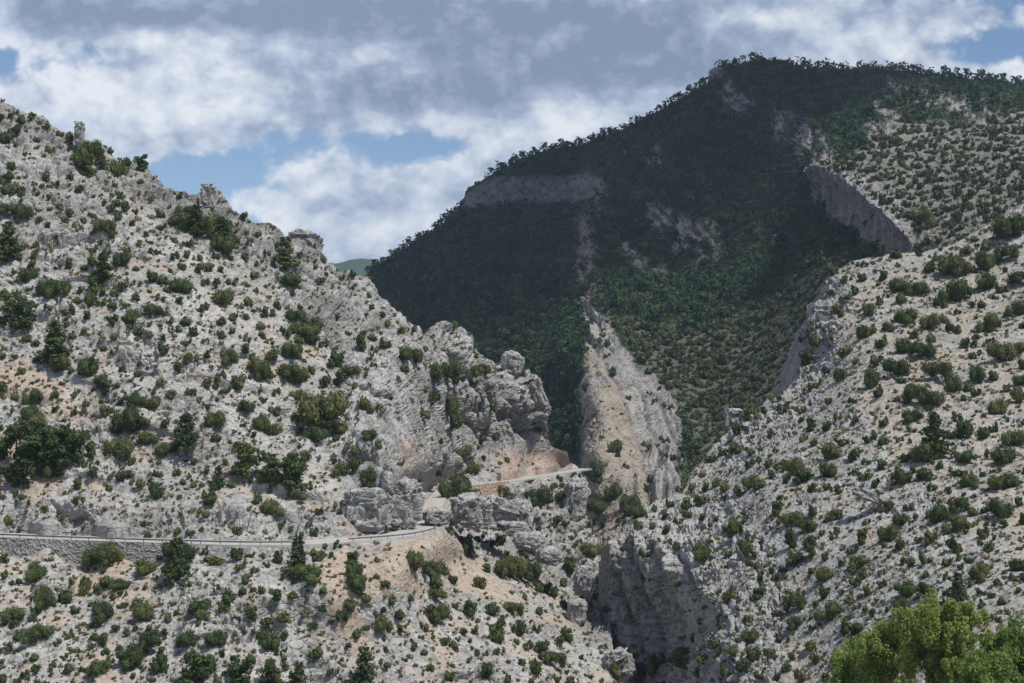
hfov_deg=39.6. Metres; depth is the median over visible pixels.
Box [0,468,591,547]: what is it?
road
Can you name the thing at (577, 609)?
boulder
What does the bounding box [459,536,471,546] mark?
juniper bush
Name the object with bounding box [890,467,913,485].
juniper bush
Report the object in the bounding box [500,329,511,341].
pine tree
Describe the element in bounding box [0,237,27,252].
juniper bush
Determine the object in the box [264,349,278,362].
juniper bush
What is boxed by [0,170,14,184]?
juniper bush
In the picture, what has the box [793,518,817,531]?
juniper bush
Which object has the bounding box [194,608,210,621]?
juniper bush
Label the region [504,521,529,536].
boulder
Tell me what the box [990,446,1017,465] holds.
juniper bush
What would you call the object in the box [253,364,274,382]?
juniper bush
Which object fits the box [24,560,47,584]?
juniper bush
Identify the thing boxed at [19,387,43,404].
juniper bush
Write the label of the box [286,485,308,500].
juniper bush
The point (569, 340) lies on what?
pine tree
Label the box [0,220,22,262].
pine tree
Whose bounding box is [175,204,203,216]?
juniper bush
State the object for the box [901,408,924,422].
juniper bush
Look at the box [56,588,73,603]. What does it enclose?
juniper bush
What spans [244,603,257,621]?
juniper bush
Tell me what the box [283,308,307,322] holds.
juniper bush
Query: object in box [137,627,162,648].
juniper bush
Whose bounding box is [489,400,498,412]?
juniper bush
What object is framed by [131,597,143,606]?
juniper bush
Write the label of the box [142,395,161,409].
juniper bush
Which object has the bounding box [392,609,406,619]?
juniper bush
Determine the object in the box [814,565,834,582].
juniper bush
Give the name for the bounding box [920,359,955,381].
juniper bush
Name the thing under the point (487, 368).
juniper bush
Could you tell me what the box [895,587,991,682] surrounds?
broadleaf tree
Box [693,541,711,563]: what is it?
juniper bush
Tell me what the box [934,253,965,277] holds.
juniper bush
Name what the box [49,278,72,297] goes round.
juniper bush
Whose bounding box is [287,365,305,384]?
juniper bush
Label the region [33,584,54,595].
juniper bush
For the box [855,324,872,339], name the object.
juniper bush
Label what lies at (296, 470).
pine tree
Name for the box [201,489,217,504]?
juniper bush
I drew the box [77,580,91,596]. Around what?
juniper bush
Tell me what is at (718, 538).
dwarf scrub
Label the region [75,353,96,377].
juniper bush
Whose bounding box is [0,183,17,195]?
juniper bush
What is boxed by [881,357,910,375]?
juniper bush
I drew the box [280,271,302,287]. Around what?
juniper bush
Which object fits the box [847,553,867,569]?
juniper bush
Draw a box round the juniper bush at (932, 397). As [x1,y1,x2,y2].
[919,389,946,406]
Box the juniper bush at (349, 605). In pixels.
[343,598,355,611]
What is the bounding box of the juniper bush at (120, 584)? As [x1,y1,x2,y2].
[110,577,131,591]
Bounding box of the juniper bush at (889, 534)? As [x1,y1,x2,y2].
[876,523,898,541]
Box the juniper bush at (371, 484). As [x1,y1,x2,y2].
[366,480,376,487]
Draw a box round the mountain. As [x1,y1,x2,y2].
[364,61,1023,557]
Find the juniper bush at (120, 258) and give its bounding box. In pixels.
[110,250,132,266]
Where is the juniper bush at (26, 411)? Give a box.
[16,402,42,421]
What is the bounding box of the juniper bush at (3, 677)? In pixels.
[0,673,6,682]
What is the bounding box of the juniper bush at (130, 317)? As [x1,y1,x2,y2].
[120,306,142,325]
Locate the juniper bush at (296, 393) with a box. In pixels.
[288,389,307,399]
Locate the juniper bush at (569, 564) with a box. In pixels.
[563,556,575,574]
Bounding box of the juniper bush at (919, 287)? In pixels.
[903,281,930,296]
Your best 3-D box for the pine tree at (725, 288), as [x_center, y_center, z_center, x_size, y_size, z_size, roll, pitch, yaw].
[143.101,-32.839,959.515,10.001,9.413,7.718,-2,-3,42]
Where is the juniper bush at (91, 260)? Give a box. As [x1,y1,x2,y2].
[87,255,100,270]
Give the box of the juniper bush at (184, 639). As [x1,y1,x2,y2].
[174,628,198,648]
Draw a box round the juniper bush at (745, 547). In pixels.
[737,539,753,554]
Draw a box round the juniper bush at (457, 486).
[436,475,472,498]
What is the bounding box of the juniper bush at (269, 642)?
[258,630,281,651]
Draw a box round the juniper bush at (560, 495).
[554,490,565,501]
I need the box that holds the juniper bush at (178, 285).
[166,276,193,293]
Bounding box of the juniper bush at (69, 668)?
[62,663,74,673]
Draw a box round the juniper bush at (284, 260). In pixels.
[278,250,289,269]
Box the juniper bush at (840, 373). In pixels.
[832,367,849,381]
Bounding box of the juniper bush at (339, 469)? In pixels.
[332,462,347,476]
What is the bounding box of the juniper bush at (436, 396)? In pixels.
[427,388,442,408]
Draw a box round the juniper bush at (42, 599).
[33,589,57,612]
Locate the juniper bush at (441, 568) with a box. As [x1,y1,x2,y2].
[434,559,450,577]
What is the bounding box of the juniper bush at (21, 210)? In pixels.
[13,203,33,219]
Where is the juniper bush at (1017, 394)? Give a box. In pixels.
[1009,387,1023,403]
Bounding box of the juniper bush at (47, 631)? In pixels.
[31,623,55,638]
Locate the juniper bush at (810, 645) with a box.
[803,640,816,651]
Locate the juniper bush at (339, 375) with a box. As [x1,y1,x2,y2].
[333,369,344,385]
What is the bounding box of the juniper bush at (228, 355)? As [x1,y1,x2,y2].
[219,347,239,366]
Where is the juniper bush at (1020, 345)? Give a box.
[1013,341,1023,351]
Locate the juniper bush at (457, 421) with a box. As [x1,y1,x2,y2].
[447,413,464,432]
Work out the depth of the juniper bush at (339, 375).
343.32 m
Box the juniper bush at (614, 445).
[607,439,623,452]
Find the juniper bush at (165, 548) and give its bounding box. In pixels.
[159,540,173,556]
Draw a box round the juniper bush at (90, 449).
[85,441,95,458]
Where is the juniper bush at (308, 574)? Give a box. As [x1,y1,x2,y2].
[292,563,323,584]
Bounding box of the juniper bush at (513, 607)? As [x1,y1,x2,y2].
[502,601,524,617]
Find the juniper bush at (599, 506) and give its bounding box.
[592,499,608,513]
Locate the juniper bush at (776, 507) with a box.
[772,499,782,516]
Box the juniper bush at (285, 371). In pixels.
[276,362,300,378]
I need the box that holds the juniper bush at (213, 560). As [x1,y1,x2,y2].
[206,555,225,565]
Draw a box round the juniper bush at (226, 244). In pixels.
[209,232,236,254]
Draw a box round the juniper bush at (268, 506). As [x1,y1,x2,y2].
[257,497,285,516]
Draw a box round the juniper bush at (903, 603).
[891,596,910,615]
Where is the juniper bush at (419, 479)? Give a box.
[417,474,422,482]
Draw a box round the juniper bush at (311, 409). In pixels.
[292,390,351,427]
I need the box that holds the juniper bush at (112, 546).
[95,539,118,560]
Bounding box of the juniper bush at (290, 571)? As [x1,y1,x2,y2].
[288,561,305,576]
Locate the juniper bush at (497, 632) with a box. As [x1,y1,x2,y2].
[488,619,504,644]
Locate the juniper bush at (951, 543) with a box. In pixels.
[945,535,962,552]
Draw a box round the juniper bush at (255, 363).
[246,357,269,371]
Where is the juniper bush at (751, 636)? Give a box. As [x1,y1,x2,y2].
[739,628,760,643]
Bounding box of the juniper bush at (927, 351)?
[917,344,938,358]
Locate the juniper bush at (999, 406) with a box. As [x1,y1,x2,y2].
[985,397,1008,414]
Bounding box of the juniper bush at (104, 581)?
[98,575,114,589]
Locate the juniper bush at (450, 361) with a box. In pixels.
[448,358,464,375]
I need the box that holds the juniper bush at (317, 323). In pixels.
[304,315,324,334]
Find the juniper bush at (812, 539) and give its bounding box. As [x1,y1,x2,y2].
[802,535,816,548]
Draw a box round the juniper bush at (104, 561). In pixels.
[82,546,110,568]
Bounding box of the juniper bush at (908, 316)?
[893,306,919,324]
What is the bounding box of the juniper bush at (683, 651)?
[670,645,690,658]
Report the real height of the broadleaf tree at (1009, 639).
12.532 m
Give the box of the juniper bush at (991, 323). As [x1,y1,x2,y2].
[974,311,1003,332]
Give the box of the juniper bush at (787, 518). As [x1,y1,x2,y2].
[780,511,806,524]
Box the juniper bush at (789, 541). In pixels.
[784,527,796,548]
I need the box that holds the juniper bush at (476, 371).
[468,364,484,377]
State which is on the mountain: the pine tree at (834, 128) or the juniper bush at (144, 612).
the pine tree at (834, 128)
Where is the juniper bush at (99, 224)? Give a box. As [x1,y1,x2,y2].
[92,216,116,238]
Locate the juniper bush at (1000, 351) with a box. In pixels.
[983,340,1018,361]
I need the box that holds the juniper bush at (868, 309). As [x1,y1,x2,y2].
[860,303,876,316]
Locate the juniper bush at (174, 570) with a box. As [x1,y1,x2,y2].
[158,558,186,580]
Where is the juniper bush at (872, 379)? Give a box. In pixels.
[862,366,881,389]
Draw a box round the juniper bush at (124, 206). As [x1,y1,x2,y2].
[112,198,129,211]
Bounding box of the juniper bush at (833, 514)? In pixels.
[824,508,843,521]
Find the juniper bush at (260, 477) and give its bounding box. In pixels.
[255,467,271,483]
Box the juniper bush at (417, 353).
[411,348,423,363]
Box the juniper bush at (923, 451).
[907,437,942,463]
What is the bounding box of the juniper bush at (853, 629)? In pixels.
[843,621,864,635]
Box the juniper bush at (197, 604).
[186,597,212,613]
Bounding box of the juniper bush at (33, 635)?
[20,627,44,643]
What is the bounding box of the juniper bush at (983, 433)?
[976,426,990,439]
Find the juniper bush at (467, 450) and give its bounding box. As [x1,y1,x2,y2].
[456,443,473,457]
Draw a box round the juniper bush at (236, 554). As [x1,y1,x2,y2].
[228,547,245,560]
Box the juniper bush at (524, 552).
[518,549,534,558]
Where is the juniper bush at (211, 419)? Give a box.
[202,409,226,428]
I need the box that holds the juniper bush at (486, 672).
[481,661,493,679]
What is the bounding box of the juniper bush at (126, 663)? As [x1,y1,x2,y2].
[120,653,142,671]
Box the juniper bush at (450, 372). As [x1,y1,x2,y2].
[439,361,462,386]
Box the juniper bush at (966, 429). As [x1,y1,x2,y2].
[955,419,973,438]
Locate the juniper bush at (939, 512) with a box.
[927,502,952,523]
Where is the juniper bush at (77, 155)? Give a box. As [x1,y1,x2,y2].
[70,145,92,169]
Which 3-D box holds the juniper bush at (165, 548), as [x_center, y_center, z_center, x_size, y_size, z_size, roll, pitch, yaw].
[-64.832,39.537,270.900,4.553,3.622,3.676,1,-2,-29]
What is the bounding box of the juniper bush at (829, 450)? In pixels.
[820,440,842,460]
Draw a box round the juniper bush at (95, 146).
[82,138,103,155]
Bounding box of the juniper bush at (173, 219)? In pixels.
[166,212,189,225]
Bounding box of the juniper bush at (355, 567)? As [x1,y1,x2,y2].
[344,558,362,574]
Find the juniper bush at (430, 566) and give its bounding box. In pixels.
[421,559,437,573]
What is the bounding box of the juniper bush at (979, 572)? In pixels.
[968,561,989,582]
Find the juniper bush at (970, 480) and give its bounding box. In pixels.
[957,472,979,489]
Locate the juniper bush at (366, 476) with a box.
[359,468,376,487]
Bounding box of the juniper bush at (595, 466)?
[582,455,607,482]
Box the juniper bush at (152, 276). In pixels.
[146,270,158,281]
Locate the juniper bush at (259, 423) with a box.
[250,414,271,433]
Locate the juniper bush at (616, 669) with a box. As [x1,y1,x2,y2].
[610,660,626,679]
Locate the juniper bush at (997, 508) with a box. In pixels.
[984,497,1014,518]
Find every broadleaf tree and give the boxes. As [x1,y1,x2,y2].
[825,634,884,682]
[855,607,923,682]
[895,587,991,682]
[953,647,1013,682]
[975,611,1023,682]
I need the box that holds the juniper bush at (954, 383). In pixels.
[945,374,973,391]
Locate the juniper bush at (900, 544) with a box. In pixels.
[894,537,905,549]
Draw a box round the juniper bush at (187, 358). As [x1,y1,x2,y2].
[181,351,199,364]
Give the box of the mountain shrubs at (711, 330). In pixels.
[579,99,1023,539]
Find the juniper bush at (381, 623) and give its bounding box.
[374,614,393,633]
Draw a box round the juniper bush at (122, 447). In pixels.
[101,435,135,460]
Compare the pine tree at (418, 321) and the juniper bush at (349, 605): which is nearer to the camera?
the juniper bush at (349, 605)
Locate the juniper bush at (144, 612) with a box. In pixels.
[128,600,155,621]
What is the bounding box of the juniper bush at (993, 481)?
[986,475,1005,489]
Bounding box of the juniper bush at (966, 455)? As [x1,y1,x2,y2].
[953,450,976,463]
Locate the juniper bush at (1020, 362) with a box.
[1015,358,1023,368]
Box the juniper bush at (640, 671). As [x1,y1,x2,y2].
[630,659,647,682]
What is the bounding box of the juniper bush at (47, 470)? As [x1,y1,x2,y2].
[41,455,67,476]
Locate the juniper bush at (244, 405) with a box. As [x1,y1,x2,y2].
[237,399,256,413]
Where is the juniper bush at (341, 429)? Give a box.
[338,422,347,434]
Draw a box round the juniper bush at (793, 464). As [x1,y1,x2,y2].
[782,455,805,474]
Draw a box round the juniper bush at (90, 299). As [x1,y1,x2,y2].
[82,292,97,306]
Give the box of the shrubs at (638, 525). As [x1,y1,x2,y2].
[0,109,1023,682]
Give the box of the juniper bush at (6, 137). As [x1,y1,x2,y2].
[0,130,13,143]
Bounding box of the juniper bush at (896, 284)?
[886,277,907,291]
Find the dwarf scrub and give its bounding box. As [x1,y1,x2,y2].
[0,98,1023,682]
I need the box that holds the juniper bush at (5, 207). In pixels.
[0,202,14,214]
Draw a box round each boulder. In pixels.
[500,350,525,376]
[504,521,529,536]
[512,531,544,550]
[522,369,550,422]
[535,546,563,565]
[565,597,587,625]
[572,565,592,595]
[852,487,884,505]
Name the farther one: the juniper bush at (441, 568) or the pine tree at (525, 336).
the pine tree at (525, 336)
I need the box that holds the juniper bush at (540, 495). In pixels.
[528,485,554,507]
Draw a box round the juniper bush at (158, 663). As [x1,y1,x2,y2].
[149,651,168,676]
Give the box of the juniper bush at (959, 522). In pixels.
[939,512,971,533]
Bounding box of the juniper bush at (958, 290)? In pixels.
[935,277,974,301]
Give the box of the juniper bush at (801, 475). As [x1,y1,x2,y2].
[793,465,813,485]
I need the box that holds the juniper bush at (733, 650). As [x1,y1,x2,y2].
[721,644,743,657]
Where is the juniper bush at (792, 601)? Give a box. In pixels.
[780,594,807,612]
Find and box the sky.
[0,0,1023,263]
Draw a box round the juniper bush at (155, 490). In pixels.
[148,482,164,498]
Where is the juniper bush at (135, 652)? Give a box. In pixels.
[113,640,147,667]
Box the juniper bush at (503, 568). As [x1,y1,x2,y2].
[491,558,514,576]
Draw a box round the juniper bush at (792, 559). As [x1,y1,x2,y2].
[785,551,804,567]
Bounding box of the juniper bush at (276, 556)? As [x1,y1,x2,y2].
[272,550,283,564]
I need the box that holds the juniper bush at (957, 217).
[949,210,962,222]
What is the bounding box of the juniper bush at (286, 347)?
[275,341,294,357]
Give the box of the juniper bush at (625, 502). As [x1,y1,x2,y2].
[619,493,640,515]
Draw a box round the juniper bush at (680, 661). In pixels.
[671,654,689,670]
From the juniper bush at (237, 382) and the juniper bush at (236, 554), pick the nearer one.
the juniper bush at (236, 554)
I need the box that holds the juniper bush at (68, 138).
[64,131,73,145]
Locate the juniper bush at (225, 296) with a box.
[212,288,233,305]
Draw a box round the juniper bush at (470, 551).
[461,532,475,557]
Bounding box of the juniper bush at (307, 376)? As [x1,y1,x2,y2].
[302,368,310,381]
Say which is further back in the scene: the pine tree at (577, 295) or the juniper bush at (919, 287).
the pine tree at (577, 295)
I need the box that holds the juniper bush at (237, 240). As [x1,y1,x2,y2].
[228,231,239,244]
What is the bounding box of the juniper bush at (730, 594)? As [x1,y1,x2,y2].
[720,589,735,603]
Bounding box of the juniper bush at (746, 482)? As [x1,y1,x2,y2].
[740,473,760,489]
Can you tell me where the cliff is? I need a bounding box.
[803,158,929,254]
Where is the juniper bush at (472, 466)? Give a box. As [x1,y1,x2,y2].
[465,458,482,474]
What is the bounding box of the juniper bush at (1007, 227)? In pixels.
[990,212,1023,239]
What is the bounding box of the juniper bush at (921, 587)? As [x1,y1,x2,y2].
[915,581,935,594]
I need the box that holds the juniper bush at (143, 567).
[134,557,157,577]
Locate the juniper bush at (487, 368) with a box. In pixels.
[478,363,491,373]
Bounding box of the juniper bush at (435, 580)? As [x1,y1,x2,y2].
[426,571,443,586]
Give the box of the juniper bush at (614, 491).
[603,482,622,500]
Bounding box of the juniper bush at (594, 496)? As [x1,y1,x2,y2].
[586,490,606,511]
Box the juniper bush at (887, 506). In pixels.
[879,500,894,512]
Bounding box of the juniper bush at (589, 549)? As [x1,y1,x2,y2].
[578,542,602,557]
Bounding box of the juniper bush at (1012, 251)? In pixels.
[994,243,1019,263]
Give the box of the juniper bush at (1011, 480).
[996,471,1021,488]
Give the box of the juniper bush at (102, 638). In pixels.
[88,630,108,647]
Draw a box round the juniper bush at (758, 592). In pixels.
[752,586,766,599]
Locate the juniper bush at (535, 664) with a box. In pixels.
[529,659,542,675]
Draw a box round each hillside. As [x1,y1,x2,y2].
[0,101,616,682]
[597,203,1023,682]
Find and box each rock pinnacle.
[73,121,85,149]
[198,183,215,209]
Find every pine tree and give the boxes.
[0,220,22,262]
[0,289,23,328]
[0,421,46,482]
[10,297,36,331]
[27,421,58,470]
[36,319,70,364]
[38,426,73,476]
[57,424,91,464]
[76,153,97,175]
[92,250,115,279]
[95,148,109,167]
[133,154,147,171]
[161,536,192,578]
[172,412,198,454]
[178,650,212,682]
[184,204,205,236]
[209,465,225,485]
[211,216,230,239]
[227,658,253,682]
[229,441,260,480]
[255,450,283,487]
[256,657,283,682]
[271,236,299,269]
[281,456,307,491]
[283,534,307,568]
[291,660,307,682]
[350,646,375,682]
[412,317,423,328]
[419,313,434,328]
[470,281,483,290]
[480,340,490,353]
[483,345,497,361]
[490,326,506,339]
[494,348,508,360]
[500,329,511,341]
[509,334,521,347]
[518,331,537,344]
[522,333,538,341]
[524,357,534,367]
[525,360,538,373]
[526,329,538,338]
[534,308,550,320]
[534,364,545,377]
[536,312,550,323]
[539,369,549,380]
[541,375,547,386]
[546,414,556,426]
[548,291,558,305]
[548,398,558,409]
[550,396,564,405]
[552,407,564,418]
[552,417,563,429]
[554,419,567,436]
[556,347,570,360]
[557,368,567,380]
[559,338,566,348]
[561,427,572,436]
[562,433,573,445]
[564,336,573,346]
[565,314,575,326]
[569,412,581,425]
[571,287,584,301]
[571,339,584,353]
[571,373,577,388]
[572,299,587,310]
[573,341,591,354]
[574,316,584,327]
[577,320,593,332]
[578,329,587,341]
[582,274,594,290]
[592,253,603,266]
[595,276,610,287]
[601,294,621,308]
[617,279,630,292]
[617,298,627,311]
[627,299,638,314]
[631,277,651,292]
[633,350,652,364]
[639,217,654,231]
[642,272,654,281]
[643,309,660,320]
[646,305,665,319]
[654,272,667,283]
[656,292,671,304]
[657,286,670,294]
[661,284,672,293]
[663,229,678,243]
[665,225,681,240]
[676,318,689,331]
[678,303,693,316]
[678,443,695,454]
[680,430,695,442]
[681,246,700,259]
[686,317,704,330]
[688,262,705,274]
[690,302,698,315]
[695,304,715,317]
[696,281,709,293]
[697,292,709,304]
[698,239,716,252]
[698,259,709,270]
[706,278,724,291]
[715,304,732,317]
[718,212,732,223]
[718,286,728,297]
[731,236,740,244]
[736,288,749,302]
[746,223,762,231]
[747,253,761,266]
[750,242,760,252]
[756,235,765,247]
[770,234,776,243]
[783,143,794,153]
[796,244,819,261]
[802,251,819,266]
[803,166,809,182]
[807,118,819,131]
[819,118,830,131]
[821,118,839,130]
[828,112,842,120]
[829,124,841,133]
[829,133,843,144]
[832,118,848,129]
[835,127,849,139]
[841,224,853,240]
[842,119,858,131]
[844,228,858,240]
[849,131,858,140]
[849,134,868,148]
[851,246,863,259]
[857,131,865,143]
[860,239,879,256]
[861,105,875,119]
[881,94,896,107]
[894,90,909,105]
[907,84,919,97]
[912,104,927,117]
[914,87,928,99]
[914,110,928,122]
[917,411,960,456]
[925,84,941,98]
[945,572,969,600]
[968,89,981,102]
[970,97,985,112]
[985,95,1000,110]
[986,87,1000,97]
[1003,95,1015,107]
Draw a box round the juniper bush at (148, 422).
[137,417,151,427]
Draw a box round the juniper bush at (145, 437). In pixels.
[136,430,160,444]
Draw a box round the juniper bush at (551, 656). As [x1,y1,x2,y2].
[543,650,567,669]
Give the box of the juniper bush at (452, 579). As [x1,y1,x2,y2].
[448,574,458,585]
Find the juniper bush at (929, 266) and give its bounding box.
[922,260,935,273]
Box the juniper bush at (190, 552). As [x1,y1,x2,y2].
[182,541,197,561]
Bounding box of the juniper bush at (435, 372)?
[428,362,443,382]
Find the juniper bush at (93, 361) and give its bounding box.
[88,356,98,372]
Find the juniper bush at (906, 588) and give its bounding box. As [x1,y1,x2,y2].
[893,578,916,597]
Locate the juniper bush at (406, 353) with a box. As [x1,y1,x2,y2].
[397,345,412,359]
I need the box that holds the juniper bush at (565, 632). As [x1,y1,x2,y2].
[560,626,573,642]
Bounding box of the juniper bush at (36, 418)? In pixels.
[15,413,47,427]
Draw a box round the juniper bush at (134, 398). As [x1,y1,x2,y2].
[123,389,144,406]
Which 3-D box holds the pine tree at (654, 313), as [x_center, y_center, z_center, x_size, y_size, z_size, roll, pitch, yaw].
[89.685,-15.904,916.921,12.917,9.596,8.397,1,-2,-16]
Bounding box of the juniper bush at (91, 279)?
[87,272,105,287]
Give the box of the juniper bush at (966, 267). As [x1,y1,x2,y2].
[949,261,977,276]
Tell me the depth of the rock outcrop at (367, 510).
291.61 m
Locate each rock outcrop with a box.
[288,228,323,256]
[336,487,394,534]
[389,476,425,530]
[422,506,451,525]
[448,492,492,531]
[488,494,532,531]
[562,475,590,514]
[601,647,635,681]
[709,67,724,79]
[723,408,743,433]
[803,300,834,331]
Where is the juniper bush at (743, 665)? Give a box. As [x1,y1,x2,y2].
[734,659,749,673]
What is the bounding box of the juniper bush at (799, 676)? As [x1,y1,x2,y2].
[793,668,806,682]
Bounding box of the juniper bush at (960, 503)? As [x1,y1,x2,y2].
[947,495,970,513]
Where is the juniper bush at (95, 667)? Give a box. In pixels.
[84,658,110,677]
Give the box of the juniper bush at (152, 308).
[143,303,163,315]
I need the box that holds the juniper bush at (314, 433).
[305,425,328,443]
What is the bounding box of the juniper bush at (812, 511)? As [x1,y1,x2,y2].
[807,505,816,517]
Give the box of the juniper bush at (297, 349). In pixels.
[289,342,303,360]
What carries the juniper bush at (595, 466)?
on the mountain
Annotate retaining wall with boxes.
[0,537,165,563]
[471,481,508,498]
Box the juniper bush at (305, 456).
[300,450,311,461]
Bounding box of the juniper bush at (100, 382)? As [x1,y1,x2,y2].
[94,372,111,390]
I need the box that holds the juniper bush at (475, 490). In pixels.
[470,488,481,494]
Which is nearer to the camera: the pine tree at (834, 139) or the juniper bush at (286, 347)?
the juniper bush at (286, 347)
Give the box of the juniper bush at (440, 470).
[435,462,444,476]
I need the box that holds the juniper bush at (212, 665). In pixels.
[189,651,219,671]
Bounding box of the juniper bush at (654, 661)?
[647,648,667,676]
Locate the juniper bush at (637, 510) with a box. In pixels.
[625,502,647,518]
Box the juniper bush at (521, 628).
[511,620,526,634]
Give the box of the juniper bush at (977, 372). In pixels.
[967,364,984,383]
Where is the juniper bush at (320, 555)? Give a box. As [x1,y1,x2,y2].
[309,548,328,561]
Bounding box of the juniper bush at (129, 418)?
[109,404,145,433]
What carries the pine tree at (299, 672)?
on the hillside at (430, 457)
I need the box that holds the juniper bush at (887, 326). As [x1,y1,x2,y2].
[881,321,895,331]
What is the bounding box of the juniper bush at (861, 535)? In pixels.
[856,527,866,545]
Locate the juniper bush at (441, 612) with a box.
[426,602,451,626]
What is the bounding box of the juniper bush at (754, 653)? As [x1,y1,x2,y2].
[743,646,762,660]
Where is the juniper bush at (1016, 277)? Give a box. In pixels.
[1006,271,1023,283]
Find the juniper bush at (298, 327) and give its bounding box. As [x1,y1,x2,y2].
[287,320,315,336]
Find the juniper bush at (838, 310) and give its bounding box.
[831,303,844,316]
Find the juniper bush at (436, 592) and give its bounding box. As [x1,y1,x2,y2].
[427,585,448,600]
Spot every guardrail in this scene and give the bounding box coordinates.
[0,533,291,544]
[62,532,96,535]
[349,523,435,539]
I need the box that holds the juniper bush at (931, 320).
[918,313,941,329]
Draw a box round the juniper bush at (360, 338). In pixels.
[355,331,366,351]
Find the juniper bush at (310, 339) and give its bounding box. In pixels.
[302,331,319,344]
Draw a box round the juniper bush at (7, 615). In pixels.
[0,607,27,623]
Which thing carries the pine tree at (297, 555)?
on the hillside at (430, 457)
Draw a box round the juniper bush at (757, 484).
[751,478,765,490]
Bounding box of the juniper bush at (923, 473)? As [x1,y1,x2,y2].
[915,465,933,481]
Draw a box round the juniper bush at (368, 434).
[361,428,378,441]
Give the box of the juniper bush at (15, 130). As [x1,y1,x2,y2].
[5,123,20,137]
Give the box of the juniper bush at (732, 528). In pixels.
[722,517,743,537]
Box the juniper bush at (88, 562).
[80,548,98,569]
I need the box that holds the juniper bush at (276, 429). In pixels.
[263,423,282,435]
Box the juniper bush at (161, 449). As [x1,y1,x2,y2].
[154,441,177,456]
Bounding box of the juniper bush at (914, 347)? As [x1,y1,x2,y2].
[907,340,932,355]
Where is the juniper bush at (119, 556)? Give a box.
[105,546,124,563]
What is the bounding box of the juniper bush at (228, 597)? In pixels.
[221,588,237,606]
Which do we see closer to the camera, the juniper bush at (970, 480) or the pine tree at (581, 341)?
the juniper bush at (970, 480)
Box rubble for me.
[0,111,1023,682]
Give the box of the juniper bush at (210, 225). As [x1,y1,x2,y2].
[176,213,220,239]
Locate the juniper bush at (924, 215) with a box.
[910,207,936,227]
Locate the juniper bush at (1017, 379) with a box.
[1011,374,1023,386]
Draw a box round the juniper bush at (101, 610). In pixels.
[90,598,114,627]
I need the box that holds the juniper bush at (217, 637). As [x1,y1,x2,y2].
[202,630,228,647]
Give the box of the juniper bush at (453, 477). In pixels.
[448,473,471,490]
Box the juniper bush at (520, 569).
[498,555,528,578]
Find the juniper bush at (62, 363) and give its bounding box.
[49,353,70,372]
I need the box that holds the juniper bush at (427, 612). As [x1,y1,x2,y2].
[423,604,436,621]
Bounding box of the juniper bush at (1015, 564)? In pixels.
[1007,557,1023,570]
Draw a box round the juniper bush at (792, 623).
[785,614,802,632]
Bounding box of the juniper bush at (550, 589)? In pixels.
[543,581,559,597]
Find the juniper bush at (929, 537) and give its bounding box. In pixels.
[922,528,937,545]
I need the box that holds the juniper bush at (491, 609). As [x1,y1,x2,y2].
[484,602,500,615]
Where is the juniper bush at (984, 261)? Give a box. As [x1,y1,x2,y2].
[973,249,996,271]
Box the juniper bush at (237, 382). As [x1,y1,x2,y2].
[230,371,247,390]
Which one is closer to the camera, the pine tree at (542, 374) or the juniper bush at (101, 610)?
the juniper bush at (101, 610)
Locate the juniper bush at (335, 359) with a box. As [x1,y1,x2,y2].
[327,347,344,368]
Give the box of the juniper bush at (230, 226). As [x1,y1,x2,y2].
[210,213,233,232]
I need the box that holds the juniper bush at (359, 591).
[351,584,365,595]
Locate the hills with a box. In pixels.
[334,258,380,276]
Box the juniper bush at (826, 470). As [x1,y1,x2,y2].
[818,461,837,477]
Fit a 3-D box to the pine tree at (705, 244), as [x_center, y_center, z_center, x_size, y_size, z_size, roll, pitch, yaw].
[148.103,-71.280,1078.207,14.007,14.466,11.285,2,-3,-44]
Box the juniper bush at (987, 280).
[976,270,997,290]
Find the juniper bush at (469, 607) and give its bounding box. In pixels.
[461,597,477,618]
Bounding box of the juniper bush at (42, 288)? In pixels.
[34,276,54,297]
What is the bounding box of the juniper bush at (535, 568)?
[518,559,543,583]
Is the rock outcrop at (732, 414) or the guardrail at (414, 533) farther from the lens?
the rock outcrop at (732, 414)
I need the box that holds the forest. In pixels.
[364,52,1023,483]
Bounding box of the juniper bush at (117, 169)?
[109,161,128,176]
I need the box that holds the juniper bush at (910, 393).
[900,383,928,404]
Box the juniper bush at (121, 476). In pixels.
[114,470,127,483]
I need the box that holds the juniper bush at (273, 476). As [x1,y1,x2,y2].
[258,469,278,483]
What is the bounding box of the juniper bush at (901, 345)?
[893,337,915,353]
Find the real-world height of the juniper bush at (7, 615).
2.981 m
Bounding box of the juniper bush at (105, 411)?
[97,403,117,416]
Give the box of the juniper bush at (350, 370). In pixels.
[339,365,362,376]
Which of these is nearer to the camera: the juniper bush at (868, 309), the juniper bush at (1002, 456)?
the juniper bush at (1002, 456)
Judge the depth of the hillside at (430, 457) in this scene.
321.07 m
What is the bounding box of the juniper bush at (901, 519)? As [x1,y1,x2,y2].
[891,513,910,525]
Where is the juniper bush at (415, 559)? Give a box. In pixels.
[405,548,425,570]
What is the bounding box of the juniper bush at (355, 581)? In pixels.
[344,571,366,590]
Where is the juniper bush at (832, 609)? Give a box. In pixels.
[811,599,843,620]
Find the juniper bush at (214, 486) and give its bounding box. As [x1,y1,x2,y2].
[210,481,223,490]
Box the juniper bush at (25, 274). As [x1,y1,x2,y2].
[18,266,39,281]
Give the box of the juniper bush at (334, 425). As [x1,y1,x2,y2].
[309,418,343,433]
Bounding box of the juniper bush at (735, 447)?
[727,441,742,453]
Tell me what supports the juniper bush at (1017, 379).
on the hillside at (633, 610)
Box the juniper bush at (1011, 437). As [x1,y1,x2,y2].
[999,429,1023,445]
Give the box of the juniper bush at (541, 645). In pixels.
[533,639,549,651]
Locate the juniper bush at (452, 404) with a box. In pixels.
[445,392,461,416]
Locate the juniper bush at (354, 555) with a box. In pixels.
[346,550,359,562]
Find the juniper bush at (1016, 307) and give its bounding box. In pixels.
[1002,298,1023,315]

